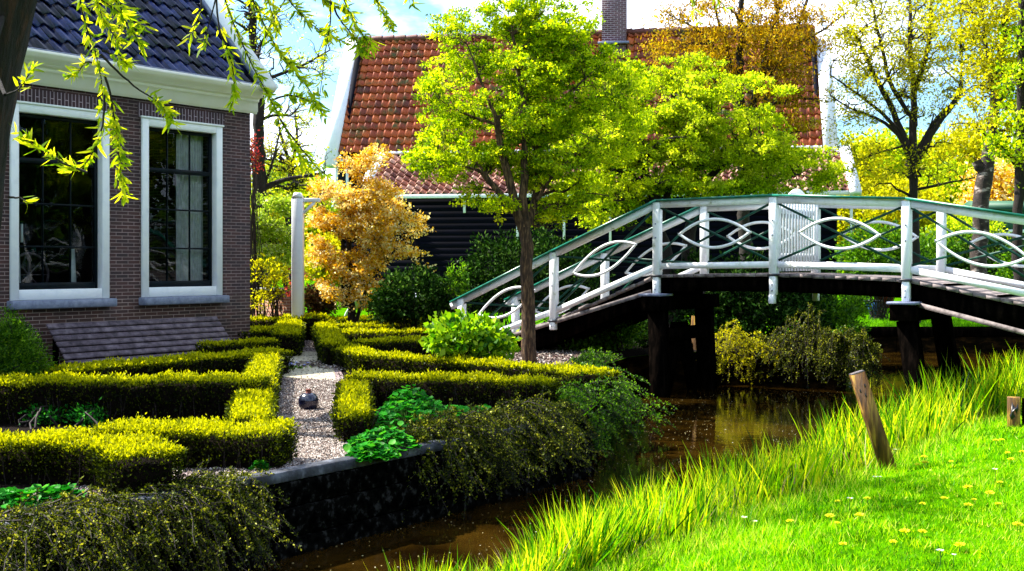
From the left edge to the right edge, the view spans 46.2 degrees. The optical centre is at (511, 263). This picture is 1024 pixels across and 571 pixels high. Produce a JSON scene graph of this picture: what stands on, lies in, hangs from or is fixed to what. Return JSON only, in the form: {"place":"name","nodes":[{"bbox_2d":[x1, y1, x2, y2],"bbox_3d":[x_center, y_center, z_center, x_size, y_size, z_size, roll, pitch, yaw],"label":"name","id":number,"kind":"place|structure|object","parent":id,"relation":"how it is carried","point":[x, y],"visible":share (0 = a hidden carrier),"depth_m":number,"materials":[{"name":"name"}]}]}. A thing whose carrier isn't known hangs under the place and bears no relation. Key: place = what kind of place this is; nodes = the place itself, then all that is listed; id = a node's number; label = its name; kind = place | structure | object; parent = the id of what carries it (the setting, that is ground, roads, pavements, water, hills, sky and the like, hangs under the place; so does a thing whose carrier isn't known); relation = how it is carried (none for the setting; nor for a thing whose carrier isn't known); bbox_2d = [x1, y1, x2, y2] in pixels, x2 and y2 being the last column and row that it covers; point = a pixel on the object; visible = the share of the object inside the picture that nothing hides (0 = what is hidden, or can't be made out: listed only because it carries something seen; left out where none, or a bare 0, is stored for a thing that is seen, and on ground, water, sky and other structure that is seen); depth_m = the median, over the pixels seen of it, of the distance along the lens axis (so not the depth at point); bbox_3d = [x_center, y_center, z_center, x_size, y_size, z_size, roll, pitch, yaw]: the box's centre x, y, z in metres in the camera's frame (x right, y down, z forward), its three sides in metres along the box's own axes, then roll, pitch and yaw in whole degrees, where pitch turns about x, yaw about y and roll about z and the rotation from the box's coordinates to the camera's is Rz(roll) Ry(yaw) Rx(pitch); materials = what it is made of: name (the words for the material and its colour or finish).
{"place":"outdoors","nodes":[
{"label":"outdoors","id":0,"kind":"place"},
{"bbox_2d":[71,249,75,281],"bbox_3d":[-6.136,0.099,16.789,0.060,0.620,0.180,0,0,36],"label":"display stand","id":1,"kind":"object","parent":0,"point":[73,272],"visible":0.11,"depth_m":16.79,"materials":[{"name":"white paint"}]},
{"bbox_2d":[35,340,347,498],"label":"gravel path","id":2,"kind":"structure","parent":0,"point":[336,376],"depth_m":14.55,"materials":[{"name":"grey gravel"}]},
{"bbox_2d":[269,318,305,355],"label":"box hedge","id":3,"kind":"object","parent":2,"relation":"on","point":[292,337],"visible":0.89,"depth_m":18.09,"materials":[{"name":"green plant"}]},
{"bbox_2d":[298,389,318,409],"bbox_3d":[-1.938,1.295,11.429,0.191,0.210,0.191,0,0,0],"label":"round urn","id":4,"kind":"object","parent":2,"relation":"on","point":[308,400],"visible":0.93,"depth_m":11.36,"materials":[{"name":"black ceramic"}]},
{"bbox_2d":[283,351,334,379],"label":"path paving","id":5,"kind":"structure","parent":2,"relation":"on","point":[310,373],"depth_m":15.57,"materials":[{"name":"grey stone"}]},
{"bbox_2d":[283,268,311,313],"bbox_3d":[-4.029,0.741,22.604,0.540,1.396,0.474,0,0,-20],"label":"red leaf sapling","id":6,"kind":"object","parent":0,"point":[288,292],"visible":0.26,"depth_m":22.61,"materials":[{"name":"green plant"}]},
{"bbox_2d":[0,338,837,517],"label":"garden soil","id":7,"kind":"structure","parent":0,"point":[631,352],"depth_m":10.37,"materials":[{"name":"brown soil"}]},
{"bbox_2d":[0,304,62,384],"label":"conical yew","id":8,"kind":"object","parent":7,"relation":"on","point":[19,353],"visible":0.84,"depth_m":12.49,"materials":[{"name":"green plant"}]},
{"bbox_2d":[0,483,86,510],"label":"leafy perennial","id":9,"kind":"object","parent":7,"relation":"on","point":[9,496],"visible":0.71,"depth_m":6.93,"materials":[{"name":"green plant"}]},
{"bbox_2d":[18,403,69,428],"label":"ferny plant","id":10,"kind":"object","parent":7,"relation":"on","point":[37,414],"visible":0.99,"depth_m":10.35,"materials":[{"name":"green plant"}]},
{"bbox_2d":[64,397,116,426],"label":"ferny plant","id":11,"kind":"object","parent":7,"relation":"on","point":[89,415],"visible":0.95,"depth_m":10.37,"materials":[{"name":"green plant"}]},
{"bbox_2d":[0,424,190,495],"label":"box hedge","id":12,"kind":"object","parent":7,"relation":"on","point":[53,456],"visible":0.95,"depth_m":7.49,"materials":[{"name":"green plant"}]},
{"bbox_2d":[0,368,273,423],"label":"box hedge","id":13,"kind":"object","parent":7,"relation":"on","point":[125,396],"visible":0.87,"depth_m":10.52,"materials":[{"name":"green plant"}]},
{"bbox_2d":[46,316,230,365],"bbox_3d":[-5.022,1.095,16.802,0.828,0.609,2.860,0,0,36],"label":"sloping cellar hatch","id":14,"kind":"object","parent":7,"relation":"on","point":[66,344],"visible":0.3,"depth_m":16.64,"materials":[{"name":"grey tile"}]},
{"bbox_2d":[0,455,301,570],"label":"arching shrub","id":15,"kind":"object","parent":7,"relation":"on","point":[106,526],"visible":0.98,"depth_m":6.74,"materials":[{"name":"green plant"}]},
{"bbox_2d":[37,345,295,384],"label":"box hedge","id":16,"kind":"object","parent":7,"relation":"on","point":[203,362],"visible":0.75,"depth_m":13.75,"materials":[{"name":"green plant"}]},
{"bbox_2d":[78,412,301,469],"bbox_3d":[-2.231,1.225,8.360,1.547,0.382,0.701,0,0,9],"label":"box hedge","id":17,"kind":"object","parent":7,"relation":"on","point":[223,444],"visible":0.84,"depth_m":8.13,"materials":[{"name":"green plant"}]},
{"bbox_2d":[195,336,282,353],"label":"box hedge","id":18,"kind":"object","parent":7,"relation":"on","point":[216,346],"visible":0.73,"depth_m":17.11,"materials":[{"name":"green plant"}]},
{"bbox_2d":[223,351,284,434],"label":"box hedge","id":19,"kind":"object","parent":7,"relation":"on","point":[246,404],"visible":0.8,"depth_m":10.03,"materials":[{"name":"green plant"}]},
{"bbox_2d":[248,459,269,470],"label":"leafy perennial","id":20,"kind":"object","parent":7,"relation":"on","point":[263,463],"visible":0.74,"depth_m":8.04,"materials":[{"name":"green plant"}]},
{"bbox_2d":[250,313,289,331],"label":"box hedge","id":21,"kind":"object","parent":7,"relation":"on","point":[257,320],"visible":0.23,"depth_m":22.68,"materials":[{"name":"green plant"}]},
{"bbox_2d":[250,253,291,321],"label":"yellow shrub","id":22,"kind":"object","parent":7,"relation":"on","point":[274,283],"visible":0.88,"depth_m":23.10,"materials":[{"name":"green plant"}]},
{"bbox_2d":[238,324,304,340],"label":"box hedge","id":23,"kind":"object","parent":7,"relation":"on","point":[257,331],"visible":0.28,"depth_m":19.13,"materials":[{"name":"green plant"}]},
{"bbox_2d":[279,311,329,340],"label":"box hedge","id":24,"kind":"object","parent":7,"relation":"on","point":[309,321],"visible":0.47,"depth_m":21.74,"materials":[{"name":"green plant"}]},
{"bbox_2d":[292,192,320,318],"bbox_3d":[-3.751,0.050,21.900,0.510,2.700,0.200,0,0,0],"label":"white gate post","id":25,"kind":"object","parent":7,"relation":"on","point":[298,201],"visible":0.84,"depth_m":21.80,"materials":[{"name":"paint"}]},
{"bbox_2d":[304,277,346,314],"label":"maroon bush","id":26,"kind":"object","parent":7,"relation":"on","point":[313,301],"visible":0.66,"depth_m":23.20,"materials":[{"name":"brown plant"}]},
{"bbox_2d":[312,318,351,364],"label":"box hedge","id":27,"kind":"object","parent":7,"relation":"on","point":[328,334],"visible":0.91,"depth_m":17.17,"materials":[{"name":"green plant"}]},
{"bbox_2d":[329,377,380,441],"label":"box hedge","id":28,"kind":"object","parent":7,"relation":"on","point":[353,408],"visible":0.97,"depth_m":9.57,"materials":[{"name":"green plant"}]},
{"bbox_2d":[304,143,436,321],"bbox_3d":[-2.663,-0.475,22.526,2.524,3.626,2.092,0,0,0],"label":"golden tree","id":29,"kind":"object","parent":7,"relation":"on","point":[374,225],"visible":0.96,"depth_m":22.18,"materials":[{"name":"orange plant"}]},
{"bbox_2d":[310,320,437,340],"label":"box hedge","id":30,"kind":"object","parent":7,"relation":"on","point":[350,324],"visible":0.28,"depth_m":20.97,"materials":[{"name":"green plant"}]},
{"bbox_2d":[328,314,426,328],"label":"box hedge","id":31,"kind":"object","parent":7,"relation":"on","point":[362,318],"visible":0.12,"depth_m":22.78,"materials":[{"name":"green plant"}]},
{"bbox_2d":[341,325,428,345],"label":"box hedge","id":32,"kind":"object","parent":7,"relation":"on","point":[365,332],"visible":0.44,"depth_m":19.83,"materials":[{"name":"green plant"}]},
{"bbox_2d":[350,334,445,355],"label":"box hedge","id":33,"kind":"object","parent":7,"relation":"on","point":[385,343],"visible":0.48,"depth_m":17.66,"materials":[{"name":"green plant"}]},
{"bbox_2d":[359,261,459,332],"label":"round bush","id":34,"kind":"object","parent":7,"relation":"on","point":[387,303],"visible":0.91,"depth_m":20.51,"materials":[{"name":"green plant"}]},
{"bbox_2d":[343,384,490,462],"bbox_3d":[-0.907,1.226,9.649,1.188,0.352,2.481,0,0,22],"label":"leafy perennial","id":35,"kind":"object","parent":7,"relation":"on","point":[400,410],"visible":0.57,"depth_m":9.55,"materials":[{"name":"green plant"}]},
{"bbox_2d":[339,365,562,408],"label":"box hedge","id":36,"kind":"object","parent":7,"relation":"on","point":[457,387],"visible":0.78,"depth_m":11.50,"materials":[{"name":"green plant"}]},
{"bbox_2d":[324,340,580,385],"bbox_3d":[-1.170,1.223,14.851,1.013,0.377,5.219,0,0,-39],"label":"box hedge","id":37,"kind":"object","parent":7,"relation":"on","point":[353,356],"visible":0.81,"depth_m":14.37,"materials":[{"name":"green plant"}]},
{"bbox_2d":[443,256,471,313],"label":"tall herb","id":38,"kind":"object","parent":7,"relation":"on","point":[462,277],"visible":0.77,"depth_m":20.56,"materials":[{"name":"green plant"}]},
{"bbox_2d":[418,307,522,365],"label":"hydrangea","id":39,"kind":"object","parent":7,"relation":"on","point":[481,336],"visible":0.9,"depth_m":14.28,"materials":[{"name":"green plant"}]},
{"bbox_2d":[361,385,611,521],"bbox_3d":[0.015,1.482,9.875,1.147,0.924,2.930,0,0,36],"label":"arching shrub","id":40,"kind":"object","parent":7,"relation":"on","point":[498,419],"visible":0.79,"depth_m":9.59,"materials":[{"name":"green plant"}]},
{"bbox_2d":[398,0,653,363],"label":"young tree","id":41,"kind":"object","parent":7,"relation":"on","point":[531,119],"visible":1,"depth_m":16.58,"materials":[{"name":"green plant"}]},
{"bbox_2d":[443,223,614,333],"bbox_3d":[0.309,0.301,21.723,3.192,2.301,1.856,0,0,0],"label":"laurel bush","id":42,"kind":"object","parent":7,"relation":"on","point":[482,274],"visible":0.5,"depth_m":21.42,"materials":[{"name":"green plant"}]},
{"bbox_2d":[513,347,611,363],"bbox_3d":[0.185,1.388,17.078,2.769,0.001,7.005,0,0,0],"label":"mulch bed","id":43,"kind":"object","parent":7,"relation":"on","point":[604,351],"depth_m":18.20,"materials":[{"name":"wood"}]},
{"bbox_2d":[289,346,596,371],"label":"mulch chips","id":44,"kind":"object","parent":43,"relation":"on","point":[544,358],"visible":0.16,"depth_m":17.60,"materials":[{"name":"grey gravel"}]},
{"bbox_2d":[558,318,647,351],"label":"ramp shrub","id":45,"kind":"object","parent":43,"relation":"on","point":[611,340],"visible":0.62,"depth_m":19.22,"materials":[{"name":"green plant"}]},
{"bbox_2d":[551,362,622,396],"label":"box hedge","id":46,"kind":"object","parent":7,"relation":"on","point":[571,374],"visible":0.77,"depth_m":12.60,"materials":[{"name":"green plant"}]},
{"bbox_2d":[566,347,633,386],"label":"arching shrub","id":47,"kind":"object","parent":7,"relation":"on","point":[585,357],"visible":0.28,"depth_m":16.69,"materials":[{"name":"green plant"}]},
{"bbox_2d":[555,358,676,464],"bbox_3d":[1.113,1.545,13.220,1.437,0.904,4.741,0,0,10],"label":"arching shrub","id":48,"kind":"object","parent":7,"relation":"on","point":[616,410],"visible":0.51,"depth_m":12.32,"materials":[{"name":"green plant"}]},
{"bbox_2d":[629,320,648,347],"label":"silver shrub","id":49,"kind":"object","parent":7,"relation":"on","point":[644,341],"visible":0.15,"depth_m":20.01,"materials":[{"name":"green plant"}]},
{"bbox_2d":[544,49,850,326],"bbox_3d":[3.471,-1.407,22.972,6.058,5.386,3.306,0,0,0],"label":"broad tree","id":50,"kind":"object","parent":7,"relation":"on","point":[693,148],"visible":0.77,"depth_m":22.44,"materials":[{"name":"green plant"}]},
{"bbox_2d":[669,242,841,343],"bbox_3d":[4.396,0.602,21.894,3.324,2.049,3.051,0,0,0],"label":"shade evergreen","id":51,"kind":"object","parent":7,"relation":"on","point":[759,312],"visible":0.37,"depth_m":21.30,"materials":[{"name":"green plant"}]},
{"bbox_2d":[218,0,1017,206],"label":"sky","id":52,"kind":"structure","parent":0,"point":[411,21],"materials":[{"name":"white"}]},
{"bbox_2d":[271,280,981,417],"bbox_3d":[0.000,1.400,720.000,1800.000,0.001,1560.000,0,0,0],"label":"ground","id":53,"kind":"structure","parent":0,"point":[343,311],"depth_m":33.94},
{"bbox_2d":[0,0,277,366],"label":"brick house","id":54,"kind":"structure","parent":53,"relation":"on","point":[172,240],"depth_m":18.00,"materials":[{"name":"brick"}]},
{"bbox_2d":[20,252,48,282],"bbox_3d":[-6.792,0.618,16.597,0.040,1.573,0.876,0,0,36],"label":"spinning wheel","id":55,"kind":"object","parent":54,"relation":"in","point":[28,278],"visible":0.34,"depth_m":16.69,"materials":[{"name":"grey wood"}]},
{"bbox_2d":[7,100,116,309],"bbox_3d":[-6.133,-0.772,16.279,0.340,2.735,1.596,0,0,36],"label":"window","id":56,"kind":"structure","parent":54,"relation":"in","point":[47,295],"depth_m":16.29,"materials":[{"name":"white paint"}]},
{"bbox_2d":[139,115,229,304],"bbox_3d":[-4.939,-0.772,17.937,0.340,2.735,1.577,0,0,36],"label":"window","id":57,"kind":"structure","parent":54,"relation":"in","point":[191,291],"depth_m":18.06,"materials":[{"name":"white paint"}]},
{"bbox_2d":[250,129,265,316],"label":"pink blossom shrub","id":58,"kind":"object","parent":53,"relation":"on","point":[253,242],"visible":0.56,"depth_m":23.48,"materials":[{"name":"red plant"}]},
{"bbox_2d":[255,288,291,316],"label":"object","id":59,"kind":"structure","parent":53,"relation":"on","point":[286,305],"depth_m":24.00,"materials":[{"name":"white paint"}]},
{"bbox_2d":[250,191,307,289],"bbox_3d":[-4.936,-0.197,24.647,1.645,2.690,1.879,0,0,0],"label":"blossom tree","id":60,"kind":"object","parent":53,"relation":"on","point":[273,229],"visible":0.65,"depth_m":24.20,"materials":[{"name":"green plant"}]},
{"bbox_2d":[250,189,311,268],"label":"distant tree","id":61,"kind":"object","parent":53,"relation":"on","point":[282,219],"visible":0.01,"depth_m":47.65,"materials":[{"name":"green plant"}]},
{"bbox_2d":[226,0,348,287],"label":"bare limbed tree","id":62,"kind":"object","parent":53,"relation":"on","point":[259,118],"visible":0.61,"depth_m":26.92,"materials":[{"name":"green plant"}]},
{"bbox_2d":[250,101,333,289],"bbox_3d":[-6.087,-1.477,33.016,2.748,6.052,2.092,0,0,0],"label":"thin forked tree","id":63,"kind":"object","parent":53,"relation":"on","point":[295,184],"visible":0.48,"depth_m":32.89,"materials":[{"name":"green plant"}]},
{"bbox_2d":[250,147,333,279],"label":"distant tree","id":64,"kind":"object","parent":53,"relation":"on","point":[278,177],"visible":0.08,"depth_m":59.17,"materials":[{"name":"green plant"}]},
{"bbox_2d":[0,421,592,570],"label":"quay wall","id":65,"kind":"structure","parent":53,"relation":"on","point":[339,500],"depth_m":8.39,"materials":[{"name":"dark stone blocks"},{"name":"grey stone coping"}]},
{"bbox_2d":[275,177,340,280],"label":"distant tree","id":66,"kind":"object","parent":53,"relation":"on","point":[333,209],"visible":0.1,"depth_m":51.17,"materials":[{"name":"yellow plant"}]},
{"bbox_2d":[304,229,340,293],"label":"distant tree","id":67,"kind":"object","parent":53,"relation":"on","point":[322,273],"visible":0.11,"depth_m":45.30,"materials":[{"name":"yellow plant"}]},
{"bbox_2d":[322,0,861,311],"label":"red roofed house","id":68,"kind":"structure","parent":53,"relation":"on","point":[374,101],"depth_m":37.32,"materials":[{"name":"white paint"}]},
{"bbox_2d":[335,159,348,189],"bbox_3d":[-5.423,-2.775,38.301,0.443,1.150,0.081,0,0,8],"label":"window","id":69,"kind":"structure","parent":68,"relation":"in","point":[345,178],"depth_m":38.29,"materials":[{"name":"white paint"}]},
{"bbox_2d":[449,189,1023,414],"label":"footbridge","id":70,"kind":"object","parent":53,"relation":"on","point":[938,296],"visible":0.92,"depth_m":16.85,"materials":[{"name":"white paint"}]},
{"bbox_2d":[627,0,846,312],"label":"bronze birch","id":71,"kind":"object","parent":53,"relation":"on","point":[776,64],"visible":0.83,"depth_m":28.54,"materials":[{"name":"orange plant"}]},
{"bbox_2d":[822,129,926,258],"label":"distant tree","id":72,"kind":"object","parent":53,"relation":"on","point":[841,226],"visible":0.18,"depth_m":51.34,"materials":[{"name":"yellow plant"}]},
{"bbox_2d":[766,307,990,326],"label":"lawn grass","id":73,"kind":"structure","parent":53,"relation":"on","point":[883,323],"depth_m":27.44,"materials":[{"name":"green plant"}]},
{"bbox_2d":[826,212,935,319],"bbox_3d":[9.264,0.043,30.107,2.619,2.804,2.619,0,0,0],"label":"garden shrub","id":74,"kind":"object","parent":53,"relation":"on","point":[859,255],"visible":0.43,"depth_m":29.71,"materials":[{"name":"green plant"}]},
{"bbox_2d":[842,121,949,273],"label":"distant tree","id":75,"kind":"object","parent":53,"relation":"on","point":[889,137],"visible":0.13,"depth_m":78.80,"materials":[{"name":"yellow plant"}]},
{"bbox_2d":[845,167,961,246],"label":"distant tree","id":76,"kind":"object","parent":53,"relation":"on","point":[922,195],"visible":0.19,"depth_m":47.51,"materials":[{"name":"yellow plant"}]},
{"bbox_2d":[812,0,998,322],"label":"spreading tree","id":77,"kind":"object","parent":53,"relation":"on","point":[913,152],"visible":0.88,"depth_m":27.90,"materials":[{"name":"green plant"}]},
{"bbox_2d":[920,225,990,276],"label":"garden shrub","id":78,"kind":"object","parent":53,"relation":"on","point":[953,245],"visible":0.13,"depth_m":32.52,"materials":[{"name":"green plant"}]},
{"bbox_2d":[908,150,1003,203],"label":"distant tree","id":79,"kind":"object","parent":53,"relation":"on","point":[957,190],"visible":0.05,"depth_m":54.32,"materials":[{"name":"yellow plant"}]},
{"bbox_2d":[919,205,1010,258],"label":"garden shrub","id":80,"kind":"object","parent":53,"relation":"on","point":[956,223],"visible":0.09,"depth_m":37.69,"materials":[{"name":"yellow plant"}]},
{"bbox_2d":[917,109,1013,198],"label":"distant tree","id":81,"kind":"object","parent":53,"relation":"on","point":[961,142],"visible":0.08,"depth_m":74.02,"materials":[{"name":"yellow plant"}]},
{"bbox_2d":[915,0,1017,281],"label":"pale trunk tree","id":82,"kind":"object","parent":53,"relation":"on","point":[984,169],"visible":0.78,"depth_m":23.87,"materials":[{"name":"green plant"}]},
{"bbox_2d":[944,149,1013,215],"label":"distant tree","id":83,"kind":"object","parent":53,"relation":"on","point":[1002,183],"visible":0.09,"depth_m":49.58,"materials":[{"name":"yellow plant"}]},
{"bbox_2d":[948,223,1023,282],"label":"garden shrub","id":84,"kind":"object","parent":53,"relation":"on","point":[966,266],"visible":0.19,"depth_m":31.74,"materials":[{"name":"green plant"}]},
{"bbox_2d":[963,201,1023,242],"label":"green shed","id":85,"kind":"structure","parent":53,"relation":"on","point":[1006,206],"depth_m":46.00,"materials":[{"name":"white paint"}]},
{"bbox_2d":[975,0,1023,288],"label":"dark trunk tree","id":86,"kind":"object","parent":53,"relation":"on","point":[1015,158],"visible":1,"depth_m":20.94,"materials":[{"name":"green plant"}]},
{"bbox_2d":[988,244,1023,286],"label":"garden shrub","id":87,"kind":"object","parent":53,"relation":"on","point":[1006,272],"visible":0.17,"depth_m":30.14,"materials":[{"name":"green plant"}]},
{"bbox_2d":[241,352,1022,570],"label":"water","id":88,"kind":"structure","parent":0,"point":[473,530],"depth_m":11.91,"materials":[{"name":"brown liquid"}]},
{"bbox_2d":[691,292,704,349],"bbox_3d":[3.063,0.899,19.655,0.340,1.003,0.340,0,0,0],"label":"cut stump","id":89,"kind":"object","parent":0,"point":[693,339],"visible":0.11,"depth_m":19.56,"materials":[{"name":"brown wood"}]},
{"bbox_2d":[581,336,1005,461],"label":"bank","id":90,"kind":"structure","parent":0,"point":[637,365],"depth_m":18.66,"materials":[{"name":"black soil"}]},
{"bbox_2d":[715,319,779,385],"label":"arching shrub","id":91,"kind":"object","parent":90,"relation":"on","point":[730,338],"visible":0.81,"depth_m":18.95,"materials":[{"name":"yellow plant"}]},
{"bbox_2d":[744,302,889,388],"bbox_3d":[4.519,1.278,18.530,2.340,1.391,1.306,0,0,36],"label":"arching shrub","id":92,"kind":"object","parent":90,"relation":"on","point":[828,347],"visible":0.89,"depth_m":18.40,"materials":[{"name":"green plant"}]},
{"bbox_2d":[797,294,873,337],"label":"waterside shrub","id":93,"kind":"object","parent":90,"relation":"on","point":[849,309],"visible":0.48,"depth_m":22.27,"materials":[{"name":"green plant"}]},
{"bbox_2d":[827,324,875,383],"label":"arching shrub","id":94,"kind":"object","parent":90,"relation":"on","point":[838,327],"visible":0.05,"depth_m":20.08,"materials":[{"name":"green plant"}]},
{"bbox_2d":[866,327,1023,351],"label":"timber revetment","id":95,"kind":"object","parent":90,"relation":"on","point":[982,339],"visible":0.22,"depth_m":26.20,"materials":[{"name":"black wood"}]},
{"bbox_2d":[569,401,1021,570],"bbox_3d":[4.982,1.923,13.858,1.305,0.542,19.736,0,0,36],"label":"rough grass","id":96,"kind":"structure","parent":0,"point":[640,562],"depth_m":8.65,"materials":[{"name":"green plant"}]},
{"bbox_2d":[642,409,1023,570],"bbox_3d":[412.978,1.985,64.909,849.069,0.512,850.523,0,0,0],"label":"lawn","id":97,"kind":"structure","parent":0,"point":[948,536],"depth_m":8.15,"materials":[{"name":"green plant"}]},
{"bbox_2d":[0,0,733,230],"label":"willow tree","id":98,"kind":"object","parent":97,"relation":"on","point":[16,18],"visible":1,"depth_m":3.99,"materials":[{"name":"green plant"}]},
{"bbox_2d":[363,343,1023,570],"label":"reeds","id":99,"kind":"object","parent":97,"relation":"on","point":[600,535],"visible":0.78,"depth_m":9.60,"materials":[{"name":"green plant"}]},
{"bbox_2d":[367,394,1022,570],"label":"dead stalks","id":100,"kind":"object","parent":97,"relation":"on","point":[731,495],"visible":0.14,"depth_m":9.12,"materials":[{"name":"plant"}]},
{"bbox_2d":[849,370,896,472],"bbox_3d":[3.278,1.432,10.890,0.420,0.941,0.114,0,0,9],"label":"mooring stake","id":101,"kind":"object","parent":97,"relation":"on","point":[871,418],"visible":0.97,"depth_m":10.85,"materials":[{"name":"brown wood"}]},
{"bbox_2d":[1007,396,1023,426],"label":"marker post","id":102,"kind":"object","parent":97,"relation":"on","point":[1013,411],"visible":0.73,"depth_m":13.12,"materials":[{"name":"wood"}]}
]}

